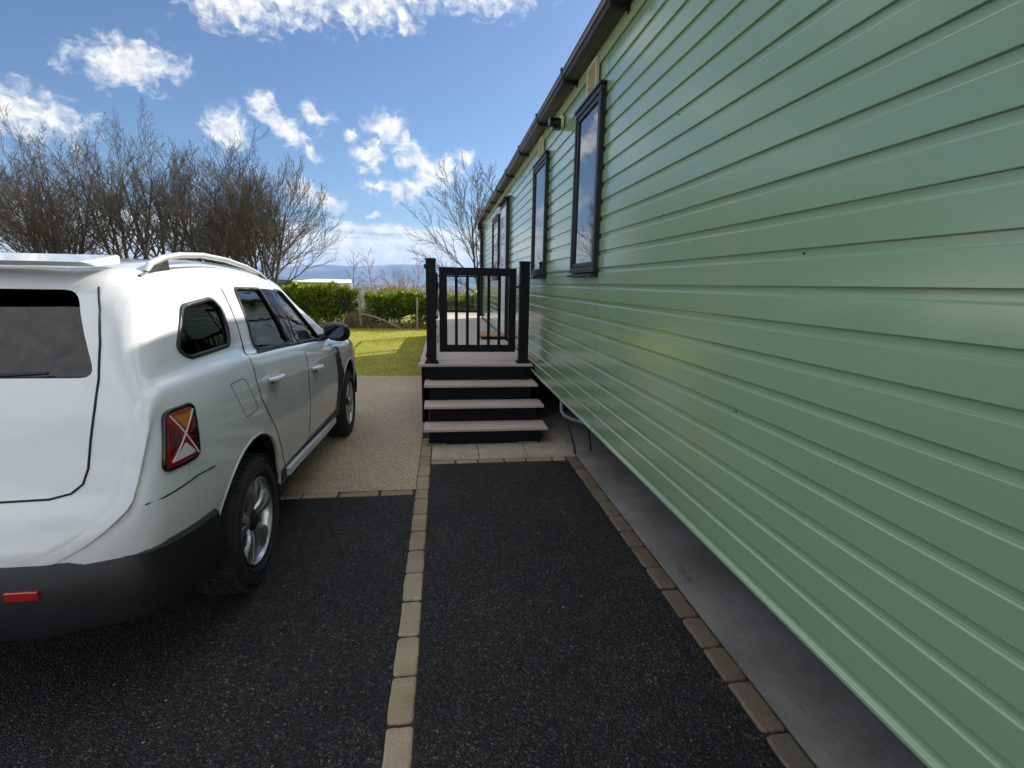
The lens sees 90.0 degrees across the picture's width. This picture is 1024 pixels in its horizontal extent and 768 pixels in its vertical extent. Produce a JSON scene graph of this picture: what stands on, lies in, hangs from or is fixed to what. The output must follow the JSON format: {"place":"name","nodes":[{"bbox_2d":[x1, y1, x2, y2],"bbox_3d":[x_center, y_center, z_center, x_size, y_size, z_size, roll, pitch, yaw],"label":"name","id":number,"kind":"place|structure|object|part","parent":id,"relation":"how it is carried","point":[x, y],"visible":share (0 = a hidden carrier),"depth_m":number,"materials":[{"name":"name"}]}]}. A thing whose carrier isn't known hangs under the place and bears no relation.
{"place":"outdoors","nodes":[
{"label":"outdoors","id":0,"kind":"place"},
{"bbox_2d":[0,495,414,767],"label":"driveway","id":1,"kind":"structure","parent":0,"point":[65,702],"depth_m":2.05,"materials":[{"name":"black asphalt"}]},
{"bbox_2d":[0,252,356,641],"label":"parked car","id":2,"kind":"object","parent":1,"relation":"on","point":[169,423],"visible":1,"depth_m":1.90,"materials":[{"name":"white paint"}]},
{"bbox_3d":[-2.089,-0.192,1.818,1.260,0.315,0.235,0,11,-8],"label":"rear window","id":3,"kind":"part","parent":2,"relation":"part of","materials":[{"name":"grey glass"}]},
{"bbox_3d":[-1.380,-0.256,2.279,0.094,0.248,0.517,0,11,-8],"label":"side window","id":4,"kind":"part","parent":2,"relation":"part of","materials":[{"name":"black glass"}]},
{"bbox_3d":[-1.508,-0.392,3.088,0.151,0.385,0.675,0,11,-8],"label":"side window","id":5,"kind":"part","parent":2,"relation":"part of","materials":[{"name":"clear glass"}]},
{"bbox_3d":[-1.646,-0.520,3.951,0.170,0.428,0.770,0,11,-8],"label":"side window","id":6,"kind":"part","parent":2,"relation":"part of","materials":[{"name":"black glass"}]},
{"bbox_2d":[0,0,600,267],"label":"sky","id":7,"kind":"structure","parent":0,"point":[372,95],"materials":[{"name":"blue"}]},
{"bbox_2d":[283,375,423,493],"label":"gravel path","id":8,"kind":"structure","parent":0,"point":[363,457],"depth_m":4.83,"materials":[{"name":"beige gravel"}]},
{"bbox_2d":[257,264,475,283],"bbox_3d":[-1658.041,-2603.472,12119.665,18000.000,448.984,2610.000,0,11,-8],"label":"hills","id":9,"kind":"structure","parent":0,"point":[329,272],"depth_m":10998.26,"materials":[{"name":"blue"}]},
{"bbox_2d":[350,282,475,309],"bbox_3d":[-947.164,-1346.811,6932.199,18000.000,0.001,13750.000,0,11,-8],"label":"sea","id":10,"kind":"structure","parent":0,"point":[473,286],"depth_m":3309.33,"materials":[{"name":"blue liquid"}]},
{"bbox_2d":[432,409,575,460],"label":"paving slabs","id":11,"kind":"structure","parent":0,"point":[551,443],"depth_m":4.82,"materials":[{"name":"concrete"}]},
{"bbox_2d":[289,315,817,767],"bbox_3d":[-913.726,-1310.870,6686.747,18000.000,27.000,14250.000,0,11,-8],"label":"ground","id":12,"kind":"structure","parent":0,"point":[388,356],"depth_m":10.77,"materials":[{"name":"green plant"}]},
{"bbox_2d":[0,153,51,252],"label":"bare tree","id":13,"kind":"object","parent":12,"relation":"on","point":[1,171],"visible":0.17,"depth_m":23.34,"materials":[{"name":"brown plant"}]},
{"bbox_2d":[0,105,131,254],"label":"bare tree","id":14,"kind":"object","parent":12,"relation":"on","point":[34,162],"visible":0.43,"depth_m":22.45,"materials":[{"name":"brown plant"}]},
{"bbox_2d":[0,154,149,257],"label":"bare tree","id":15,"kind":"object","parent":12,"relation":"on","point":[63,233],"visible":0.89,"depth_m":20.53,"materials":[{"name":"brown plant"}]},
{"bbox_2d":[0,97,195,258],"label":"bare tree","id":16,"kind":"object","parent":12,"relation":"on","point":[119,184],"visible":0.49,"depth_m":23.13,"materials":[{"name":"brown plant"}]},
{"bbox_2d":[64,109,230,260],"bbox_3d":[-15.290,-7.488,22.644,6.614,9.040,6.649,-8,14,-37],"label":"bare tree","id":17,"kind":"object","parent":12,"relation":"on","point":[156,204],"visible":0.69,"depth_m":22.03,"materials":[{"name":"brown plant"}]},
{"bbox_2d":[123,172,285,275],"bbox_3d":[-12.379,-5.807,21.890,5.891,5.960,5.113,5,12,20],"label":"bare tree","id":18,"kind":"object","parent":12,"relation":"on","point":[217,251],"visible":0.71,"depth_m":20.98,"materials":[{"name":"brown plant"}]},
{"bbox_2d":[122,121,291,268],"bbox_3d":[-13.629,-7.670,23.519,6.784,9.224,6.750,0,11,-8],"label":"bare tree","id":19,"kind":"object","parent":12,"relation":"on","point":[204,174],"visible":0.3,"depth_m":22.47,"materials":[{"name":"brown plant"}]},
{"bbox_2d":[155,140,354,286],"bbox_3d":[-11.005,-6.763,22.747,6.555,7.641,7.552,2,11,5],"label":"bare tree","id":20,"kind":"object","parent":12,"relation":"on","point":[276,256],"visible":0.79,"depth_m":22.13,"materials":[{"name":"brown plant"}]},
{"bbox_2d":[270,279,298,286],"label":"building","id":21,"kind":"structure","parent":12,"relation":"on","point":[284,280],"depth_m":39.24,"materials":[{"name":"grey"}]},
{"bbox_2d":[278,280,361,323],"bbox_3d":[-10.512,-2.692,16.786,10.938,1.624,1.511,0,11,-8],"label":"laurel hedge","id":22,"kind":"object","parent":12,"relation":"on","point":[314,301],"visible":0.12,"depth_m":16.89,"materials":[{"name":"green plant"}]},
{"bbox_2d":[292,279,351,315],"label":"building","id":23,"kind":"structure","parent":12,"relation":"on","point":[340,282],"depth_m":40.75,"materials":[{"name":"white"}]},
{"bbox_2d":[279,490,412,499],"bbox_3d":[-5.036,0.858,3.249,8.674,0.049,0.090,0,11,-8],"label":"block edging","id":24,"kind":"object","parent":12,"relation":"on","point":[335,494],"visible":0.27,"depth_m":3.75,"materials":[{"name":"beige concrete"}]},
{"bbox_2d":[344,250,365,288],"bbox_3d":[-11.111,-7.123,36.226,1.867,4.904,1.905,0,11,-8],"label":"bare sapling","id":25,"kind":"object","parent":12,"relation":"on","point":[354,266],"visible":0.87,"depth_m":36.14,"materials":[{"name":"plant"}]},
{"bbox_2d":[341,309,375,328],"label":"dead undergrowth","id":26,"kind":"object","parent":12,"relation":"on","point":[354,318],"visible":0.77,"depth_m":16.94,"materials":[{"name":"brown plant"}]},
{"bbox_2d":[358,289,361,328],"bbox_3d":[-5.003,-2.444,16.883,0.094,1.333,0.095,0,11,-8],"label":"wooden post","id":27,"kind":"object","parent":12,"relation":"on","point":[360,309],"visible":0.93,"depth_m":16.83,"materials":[{"name":"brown wood"}]},
{"bbox_2d":[358,249,383,294],"bbox_3d":[-10.018,-7.178,36.355,1.943,5.002,1.905,-6,13,-32],"label":"bare sapling","id":28,"kind":"object","parent":12,"relation":"on","point":[368,271],"visible":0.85,"depth_m":35.95,"materials":[{"name":"plant"}]},
{"bbox_2d":[317,320,425,328],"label":"dead undergrowth","id":29,"kind":"object","parent":12,"relation":"on","point":[402,326],"visible":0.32,"depth_m":17.11,"materials":[{"name":"brown plant"}]},
{"bbox_2d":[322,327,426,375],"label":"lawn grass","id":30,"kind":"structure","parent":12,"relation":"on","point":[392,341],"depth_m":12.19,"materials":[{"name":"green plant"}]},
{"bbox_2d":[362,313,400,328],"bbox_3d":[-4.295,-2.076,16.869,1.292,0.517,0.073,1,11,-3],"label":"fallen pole","id":31,"kind":"object","parent":12,"relation":"on","point":[380,319],"visible":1,"depth_m":16.85,"materials":[{"name":"brown wood"}]},
{"bbox_2d":[359,372,419,375],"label":"edge grass","id":32,"kind":"structure","parent":12,"relation":"on","point":[393,374],"depth_m":8.59,"materials":[{"name":"green plant"}]},
{"bbox_2d":[378,285,407,291],"bbox_3d":[-7.623,-5.833,32.771,2.036,1.071,1.254,0,11,-8],"label":"evergreen bush","id":33,"kind":"object","parent":12,"relation":"on","point":[393,288],"visible":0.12,"depth_m":32.47,"materials":[{"name":"green plant"}]},
{"bbox_2d":[375,262,415,291],"bbox_3d":[-7.799,-6.315,34.690,3.025,3.747,3.554,-9,15,-43],"label":"bare sapling","id":34,"kind":"object","parent":12,"relation":"on","point":[402,282],"visible":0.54,"depth_m":34.53,"materials":[{"name":"brown plant"}]},
{"bbox_2d":[382,490,428,767],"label":"block edging","id":35,"kind":"object","parent":12,"relation":"on","point":[398,747],"visible":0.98,"depth_m":2.15,"materials":[{"name":"beige concrete"}]},
{"bbox_2d":[354,281,476,310],"bbox_3d":[-1.474,-4.709,27.924,13.930,1.912,3.168,0,11,-8],"label":"bare scrub","id":36,"kind":"object","parent":12,"relation":"on","point":[387,287],"visible":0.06,"depth_m":26.97,"materials":[{"name":"brown plant"}]},
{"bbox_2d":[408,254,425,289],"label":"bare sapling","id":37,"kind":"object","parent":12,"relation":"on","point":[418,275],"visible":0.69,"depth_m":33.64,"materials":[{"name":"brown plant"}]},
{"bbox_2d":[416,297,418,328],"bbox_3d":[-3.166,-2.337,17.106,0.078,1.103,0.076,0,11,-8],"label":"wooden post","id":38,"kind":"object","parent":12,"relation":"on","point":[417,327],"visible":0.93,"depth_m":17.07,"materials":[{"name":"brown wood"}]},
{"bbox_2d":[364,288,476,327],"bbox_3d":[-0.482,-2.680,18.187,9.290,1.414,1.546,0,11,-8],"label":"laurel hedge","id":39,"kind":"object","parent":12,"relation":"on","point":[394,307],"visible":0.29,"depth_m":17.27,"materials":[{"name":"green plant"}]},
{"bbox_2d":[416,439,431,489],"bbox_3d":[-0.764,0.690,4.502,0.101,0.048,1.284,0,11,-8],"label":"block edging","id":40,"kind":"object","parent":12,"relation":"on","point":[423,479],"visible":0.84,"depth_m":4.32,"materials":[{"name":"beige concrete"}]},
{"bbox_2d":[399,151,497,291],"bbox_3d":[-1.138,-6.042,20.769,6.539,7.114,4.988,0,11,-8],"label":"bare tree","id":41,"kind":"object","parent":12,"relation":"on","point":[473,244],"visible":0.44,"depth_m":20.21,"materials":[{"name":"brown plant"}]},
{"bbox_2d":[431,457,565,463],"bbox_3d":[-0.113,0.693,4.547,1.197,0.049,0.089,0,11,-8],"label":"block edging","id":42,"kind":"object","parent":12,"relation":"on","point":[502,460],"visible":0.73,"depth_m":4.53,"materials":[{"name":"beige concrete"}]},
{"bbox_2d":[300,397,816,767],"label":"bedding","id":43,"kind":"object","parent":12,"relation":"on","point":[425,435],"depth_m":2.36,"materials":[{"name":"grey concrete"}]},
{"bbox_2d":[567,457,815,767],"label":"block edging","id":44,"kind":"object","parent":12,"relation":"on","point":[787,750],"visible":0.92,"depth_m":2.22,"materials":[{"name":"beige concrete"}]},
{"bbox_2d":[527,372,927,767],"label":"concrete pad","id":45,"kind":"object","parent":12,"relation":"on","point":[828,717],"depth_m":2.32,"materials":[{"name":"grey concrete"}]},
{"bbox_2d":[418,258,547,445],"bbox_3d":[0.945,-1.333,10.248,5.162,1.790,10.710,0,11,-8],"label":"veranda","id":46,"kind":"object","parent":45,"relation":"on","point":[474,385],"visible":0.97,"depth_m":5.52,"materials":[{"name":"black"}]},
{"bbox_2d":[480,331,503,338],"bbox_3d":[-0.353,-0.802,8.417,0.365,0.064,0.730,0,11,-8],"label":"door step","id":47,"kind":"object","parent":46,"relation":"on","point":[483,334],"depth_m":8.10,"materials":[{"name":"brown wood"}]},
{"bbox_2d":[477,0,1023,767],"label":"static caravan","id":48,"kind":"object","parent":45,"relation":"on","point":[771,252],"visible":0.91,"depth_m":1.40,"materials":[{"name":"green plastic"}]},
{"bbox_2d":[491,214,499,280],"bbox_3d":[-0.315,-2.533,9.638,0.060,1.146,1.124,0,11,-8],"label":"window","id":49,"kind":"structure","parent":48,"relation":"in","point":[496,221],"depth_m":9.49,"materials":[{"name":"black"}]},
{"bbox_2d":[497,195,509,337],"bbox_3d":[-0.154,-1.858,8.302,0.108,2.150,0.920,0,11,-8],"label":"door","id":50,"kind":"structure","parent":48,"relation":"in","point":[504,205],"depth_m":8.05,"materials":[{"name":"black"}]},
{"bbox_2d":[530,150,549,278],"bbox_3d":[0.278,-1.693,5.298,0.060,1.186,0.744,0,11,-8],"label":"window","id":51,"kind":"structure","parent":48,"relation":"in","point":[540,191],"depth_m":5.23,"materials":[{"name":"black"}]},
{"bbox_2d":[567,79,607,277],"bbox_3d":[0.513,-1.352,3.577,0.060,1.186,0.654,0,11,-8],"label":"window","id":52,"kind":"structure","parent":48,"relation":"in","point":[589,148],"depth_m":3.51,"materials":[{"name":"black"}]},
{"bbox_2d":[412,460,784,767],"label":"driveway","id":53,"kind":"structure","parent":0,"point":[533,675],"depth_m":2.21,"materials":[{"name":"black asphalt"}]},
{"bbox_2d":[114,408,730,766],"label":"loose pebbles","id":54,"kind":"object","parent":53,"relation":"on","point":[345,639],"visible":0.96,"depth_m":2.12,"materials":[{"name":"grey"}]}
]}

